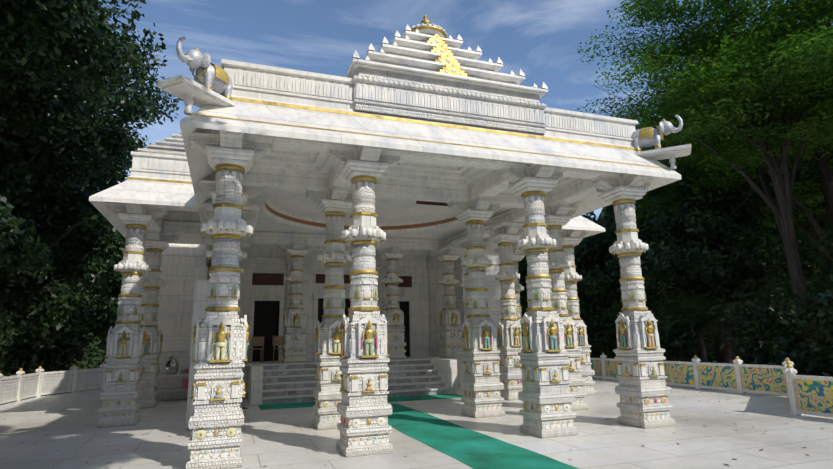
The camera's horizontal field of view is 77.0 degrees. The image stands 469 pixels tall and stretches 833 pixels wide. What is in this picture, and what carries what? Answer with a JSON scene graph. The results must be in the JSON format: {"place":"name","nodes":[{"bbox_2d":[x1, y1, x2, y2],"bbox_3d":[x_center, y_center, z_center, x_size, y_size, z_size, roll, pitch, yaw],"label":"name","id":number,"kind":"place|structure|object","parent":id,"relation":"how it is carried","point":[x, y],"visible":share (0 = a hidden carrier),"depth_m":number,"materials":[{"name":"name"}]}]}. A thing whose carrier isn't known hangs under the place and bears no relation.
{"place":"outdoors","nodes":[
{"label":"outdoors","id":0,"kind":"place"},
{"bbox_2d":[0,377,832,468],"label":"terrace floor","id":1,"kind":"structure","parent":0,"point":[706,435],"depth_m":8.86,"materials":[{"name":"stone"}]},
{"bbox_2d":[0,362,105,403],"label":"railing","id":2,"kind":"object","parent":1,"relation":"on","point":[19,386],"visible":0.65,"depth_m":17.72,"materials":[{"name":"stone"}]},
{"bbox_2d":[97,203,168,427],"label":"column","id":3,"kind":"structure","parent":1,"relation":"on","point":[120,395],"depth_m":11.28,"materials":[{"name":"white stone"}]},
{"bbox_2d":[139,229,179,407],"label":"column","id":4,"kind":"structure","parent":1,"relation":"on","point":[156,244],"depth_m":14.39,"materials":[{"name":"white stone"}]},
{"bbox_2d":[158,355,188,391],"bbox_3d":[-7.184,4.218,15.386,1.408,1.300,0.600,4,-12,-24],"label":"table with pot","id":5,"kind":"object","parent":1,"relation":"on","point":[172,366],"visible":0.69,"depth_m":15.33,"materials":[{"name":"stone"}]},
{"bbox_2d":[185,280,208,430],"bbox_3d":[-4.277,2.362,10.437,0.420,2.900,0.060,2,-12,-17],"label":"leaning white board","id":6,"kind":"object","parent":1,"relation":"on","point":[200,303],"visible":0.43,"depth_m":10.52,"materials":[{"name":"stone"}]},
{"bbox_2d":[207,233,250,282],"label":"pillar","id":7,"kind":"structure","parent":1,"relation":"on","point":[245,237],"depth_m":14.78,"materials":[{"name":"stone"}]},
{"bbox_2d":[203,209,255,274],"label":"pillar","id":8,"kind":"structure","parent":1,"relation":"on","point":[247,216],"depth_m":12.57,"materials":[{"name":"stone"}]},
{"bbox_2d":[186,130,273,468],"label":"pillar","id":9,"kind":"structure","parent":1,"relation":"on","point":[220,344],"depth_m":7.40,"materials":[{"name":"stone"}]},
{"bbox_2d":[197,180,262,323],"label":"pillar","id":10,"kind":"structure","parent":1,"relation":"on","point":[249,191],"depth_m":10.21,"materials":[{"name":"stone"}]},
{"bbox_2d":[139,201,501,404],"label":"temple building","id":11,"kind":"structure","parent":1,"relation":"on","point":[264,289],"depth_m":18.00,"materials":[{"name":"white stone"}]},
{"bbox_2d":[89,131,258,245],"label":"roof","id":12,"kind":"structure","parent":11,"relation":"attached to","point":[160,173],"depth_m":12.06,"materials":[{"name":"stone"}]},
{"bbox_2d":[156,74,238,114],"bbox_3d":[-3.125,-1.852,7.716,1.237,0.380,1.237,3,-12,-19],"label":"elephant stand","id":13,"kind":"object","parent":11,"relation":"on","point":[189,92],"visible":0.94,"depth_m":7.42,"materials":[{"name":"white stone"}]},
{"bbox_2d":[176,36,232,100],"bbox_3d":[-3.143,-2.403,7.811,0.775,0.739,0.775,3,-12,-19],"label":"elephant","id":14,"kind":"object","parent":13,"relation":"on","point":[214,77],"visible":0.83,"depth_m":7.67},
{"bbox_2d":[248,336,263,362],"bbox_3d":[-5.220,3.736,17.084,0.440,0.852,0.548,0,-11,-8],"label":"chair","id":15,"kind":"object","parent":11,"relation":"on","point":[257,341],"visible":0.98,"depth_m":17.31,"materials":[{"name":"brown wood"}]},
{"bbox_2d":[273,335,283,361],"bbox_3d":[-4.429,3.733,17.154,0.440,0.852,0.548,7,-14,-36],"label":"chair","id":16,"kind":"object","parent":11,"relation":"on","point":[278,340],"visible":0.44,"depth_m":17.33,"materials":[{"name":"brown wood"}]},
{"bbox_2d":[277,242,316,362],"bbox_3d":[-3.883,2.186,16.845,1.117,3.745,1.117,-6,-12,25],"label":"pillar","id":17,"kind":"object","parent":11,"relation":"on","point":[294,346],"visible":1,"depth_m":16.61,"materials":[{"name":"stone"}]},
{"bbox_2d":[376,246,410,359],"bbox_3d":[-0.812,2.340,17.928,1.117,3.745,1.117,-6,-12,25],"label":"pillar","id":18,"kind":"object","parent":11,"relation":"on","point":[393,313],"visible":0.92,"depth_m":17.73,"materials":[{"name":"stone"}]},
{"bbox_2d":[430,248,461,357],"bbox_3d":[1.176,2.439,18.628,1.117,3.745,1.117,-6,-12,25],"label":"pillar","id":19,"kind":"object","parent":11,"relation":"on","point":[450,337],"visible":0.96,"depth_m":18.38,"materials":[{"name":"stone"}]},
{"bbox_2d":[437,215,605,255],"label":"roof","id":20,"kind":"structure","parent":11,"relation":"on","point":[589,227],"depth_m":15.30,"materials":[{"name":"stone"}]},
{"bbox_2d":[305,184,352,429],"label":"pillar","id":21,"kind":"structure","parent":1,"relation":"on","point":[335,205],"depth_m":10.53,"materials":[{"name":"stone"}]},
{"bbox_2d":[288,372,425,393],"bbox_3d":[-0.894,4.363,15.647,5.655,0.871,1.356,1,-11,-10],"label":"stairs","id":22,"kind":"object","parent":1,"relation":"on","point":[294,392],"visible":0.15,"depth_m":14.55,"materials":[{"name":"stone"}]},
{"bbox_2d":[325,145,401,456],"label":"pillar","id":23,"kind":"structure","parent":1,"relation":"on","point":[364,410],"depth_m":8.07,"materials":[{"name":"stone"}]},
{"bbox_2d":[145,130,626,256],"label":"temple ceiling beams","id":24,"kind":"structure","parent":23,"relation":"on","point":[293,164],"depth_m":11.62,"materials":[{"name":"white stone"}]},
{"bbox_2d":[180,14,681,256],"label":"temple roof","id":25,"kind":"structure","parent":24,"relation":"on","point":[425,85],"depth_m":9.31,"materials":[{"name":"white stone"}]},
{"bbox_2d":[634,144,690,169],"bbox_3d":[4.830,-1.455,10.519,1.237,0.380,1.237,3,-12,-19],"label":"elephant stand","id":26,"kind":"object","parent":25,"relation":"on","point":[671,154],"visible":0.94,"depth_m":10.35,"materials":[{"name":"white stone"}]},
{"bbox_2d":[631,115,682,151],"bbox_3d":[4.832,-2.005,10.622,0.775,0.739,0.775,3,-12,-19],"label":"elephant","id":27,"kind":"object","parent":26,"relation":"on","point":[647,137],"visible":0.85,"depth_m":10.50},
{"bbox_2d":[4,379,807,468],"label":"fallen leaves","id":28,"kind":"object","parent":1,"relation":"on","point":[404,456],"visible":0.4,"depth_m":9.17,"materials":[{"name":"brown plant"}]},
{"bbox_2d":[259,394,578,468],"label":"carpet","id":29,"kind":"object","parent":1,"relation":"on","point":[472,449],"visible":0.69,"depth_m":8.48,"materials":[{"name":"teal carpet"}]},
{"bbox_2d":[450,240,488,390],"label":"pillar","id":30,"kind":"structure","parent":1,"relation":"on","point":[462,250],"depth_m":16.93,"materials":[{"name":"stone"}]},
{"bbox_2d":[447,195,504,417],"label":"pillar","id":31,"kind":"structure","parent":1,"relation":"on","point":[482,385],"depth_m":11.49,"materials":[{"name":"stone"}]},
{"bbox_2d":[484,225,523,400],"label":"pillar","id":32,"kind":"structure","parent":1,"relation":"on","point":[508,327],"depth_m":14.45,"materials":[{"name":"stone"}]},
{"bbox_2d":[494,246,524,320],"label":"column","id":33,"kind":"structure","parent":1,"relation":"on","point":[518,255],"depth_m":18.37,"materials":[{"name":"white stone"}]},
{"bbox_2d":[498,164,577,438],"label":"pillar","id":34,"kind":"structure","parent":1,"relation":"on","point":[546,396],"depth_m":9.17,"materials":[{"name":"stone"}]},
{"bbox_2d":[544,202,587,410],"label":"pillar","id":35,"kind":"structure","parent":1,"relation":"on","point":[557,216],"depth_m":12.34,"materials":[{"name":"stone"}]},
{"bbox_2d":[561,229,595,395],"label":"column","id":36,"kind":"structure","parent":1,"relation":"on","point":[571,239],"depth_m":15.20,"materials":[{"name":"white stone"}]},
{"bbox_2d":[591,174,675,428],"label":"pillar","id":37,"kind":"structure","parent":1,"relation":"on","point":[643,390],"depth_m":9.89,"materials":[{"name":"stone"}]},
{"bbox_2d":[590,353,832,417],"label":"railing","id":38,"kind":"object","parent":1,"relation":"on","point":[809,395],"visible":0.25,"depth_m":14.10,"materials":[{"name":"stone"}]},
{"bbox_2d":[456,300,465,319],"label":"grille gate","id":39,"kind":"structure","parent":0,"point":[462,306],"depth_m":19.02,"materials":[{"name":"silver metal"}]},
{"bbox_2d":[97,0,832,219],"label":"sky","id":40,"kind":"structure","parent":0,"point":[541,39],"materials":[{"name":"blue"}]},
{"label":"ground","id":41,"kind":"structure","parent":0,"visible":0},
{"bbox_2d":[0,76,47,285],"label":"tree","id":42,"kind":"object","parent":41,"relation":"on","point":[10,247],"visible":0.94,"depth_m":15.13,"materials":[{"name":"green plant"}]},
{"bbox_2d":[0,159,121,311],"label":"tree","id":43,"kind":"object","parent":41,"relation":"on","point":[30,211],"visible":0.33,"depth_m":19.22,"materials":[{"name":"green plant"}]},
{"bbox_2d":[0,219,125,375],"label":"bushes","id":44,"kind":"object","parent":41,"relation":"on","point":[52,326],"visible":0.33,"depth_m":19.63,"materials":[{"name":"green plant"}]},
{"bbox_2d":[0,0,167,106],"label":"tree","id":45,"kind":"object","parent":41,"relation":"on","point":[43,35],"visible":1,"depth_m":12.23,"materials":[{"name":"green plant"}]},
{"bbox_2d":[26,111,150,261],"bbox_3d":[-17.576,-0.808,21.798,11.088,15.280,12.363,3,-12,-19],"label":"tree","id":46,"kind":"object","parent":41,"relation":"on","point":[93,185],"visible":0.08,"depth_m":21.11,"materials":[{"name":"green plant"}]},
{"bbox_2d":[56,183,124,305],"bbox_3d":[-16.044,2.118,29.754,13.276,12.671,13.781,3,-12,-19],"label":"tree","id":47,"kind":"object","parent":41,"relation":"on","point":[115,292],"depth_m":27.12,"materials":[{"name":"green plant"}]},
{"bbox_2d":[0,3,184,199],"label":"tree","id":48,"kind":"object","parent":41,"relation":"on","point":[35,128],"visible":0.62,"depth_m":16.77,"materials":[{"name":"green plant"}]},
{"bbox_2d":[0,196,832,374],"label":"tree","id":49,"kind":"object","parent":41,"relation":"on","point":[673,308],"depth_m":37.06,"materials":[{"name":"green plant"}]},
{"bbox_2d":[518,213,597,309],"bbox_3d":[4.126,1.979,30.045,12.333,12.256,12.674,3,-12,-19],"label":"tree","id":50,"kind":"object","parent":41,"relation":"on","point":[524,274],"visible":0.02,"depth_m":25.88,"materials":[{"name":"green plant"}]},
{"bbox_2d":[518,211,670,321],"bbox_3d":[8.324,2.920,27.274,9.814,9.206,9.598,3,-12,-19],"label":"tree","id":51,"kind":"object","parent":41,"relation":"on","point":[594,260],"visible":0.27,"depth_m":25.09,"materials":[{"name":"green plant"}]},
{"bbox_2d":[522,274,832,376],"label":"bushes","id":52,"kind":"object","parent":41,"relation":"on","point":[770,326],"visible":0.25,"depth_m":17.48,"materials":[{"name":"green plant"}]},
{"bbox_2d":[657,292,748,362],"bbox_3d":[10.891,4.154,20.326,4.148,3.654,3.582,-10,-14,39],"label":"palm","id":53,"kind":"object","parent":41,"relation":"on","point":[698,325],"visible":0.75,"depth_m":20.00,"materials":[{"name":"green plant"}]},
{"bbox_2d":[577,0,832,374],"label":"tree","id":54,"kind":"object","parent":41,"relation":"on","point":[704,101],"visible":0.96,"depth_m":17.37,"materials":[{"name":"green plant"}]},
{"bbox_2d":[603,67,815,359],"bbox_3d":[18.173,-1.374,32.129,14.650,19.014,13.620,3,-12,-19],"label":"tree","id":55,"kind":"object","parent":41,"relation":"on","point":[776,229],"depth_m":30.39,"materials":[{"name":"green plant"}]},
{"bbox_2d":[603,151,824,363],"bbox_3d":[12.915,1.368,23.444,9.687,10.502,8.901,3,-12,-19],"label":"tree","id":56,"kind":"object","parent":41,"relation":"on","point":[711,249],"visible":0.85,"depth_m":21.60,"materials":[{"name":"green plant"}]},
{"bbox_2d":[608,64,832,358],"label":"tree","id":57,"kind":"object","parent":41,"relation":"on","point":[664,199],"visible":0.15,"depth_m":23.70,"materials":[{"name":"green plant"}]},
{"bbox_2d":[623,0,832,267],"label":"tree","id":58,"kind":"object","parent":41,"relation":"on","point":[824,169],"visible":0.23,"depth_m":20.39,"materials":[{"name":"green plant"}]},
{"bbox_2d":[660,2,832,259],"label":"tree","id":59,"kind":"object","parent":41,"relation":"on","point":[823,223],"visible":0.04,"depth_m":24.53,"materials":[{"name":"green plant"}]},
{"bbox_2d":[798,162,832,260],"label":"tree","id":60,"kind":"object","parent":41,"relation":"on","point":[827,247],"visible":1,"depth_m":16.77,"materials":[{"name":"green plant"}]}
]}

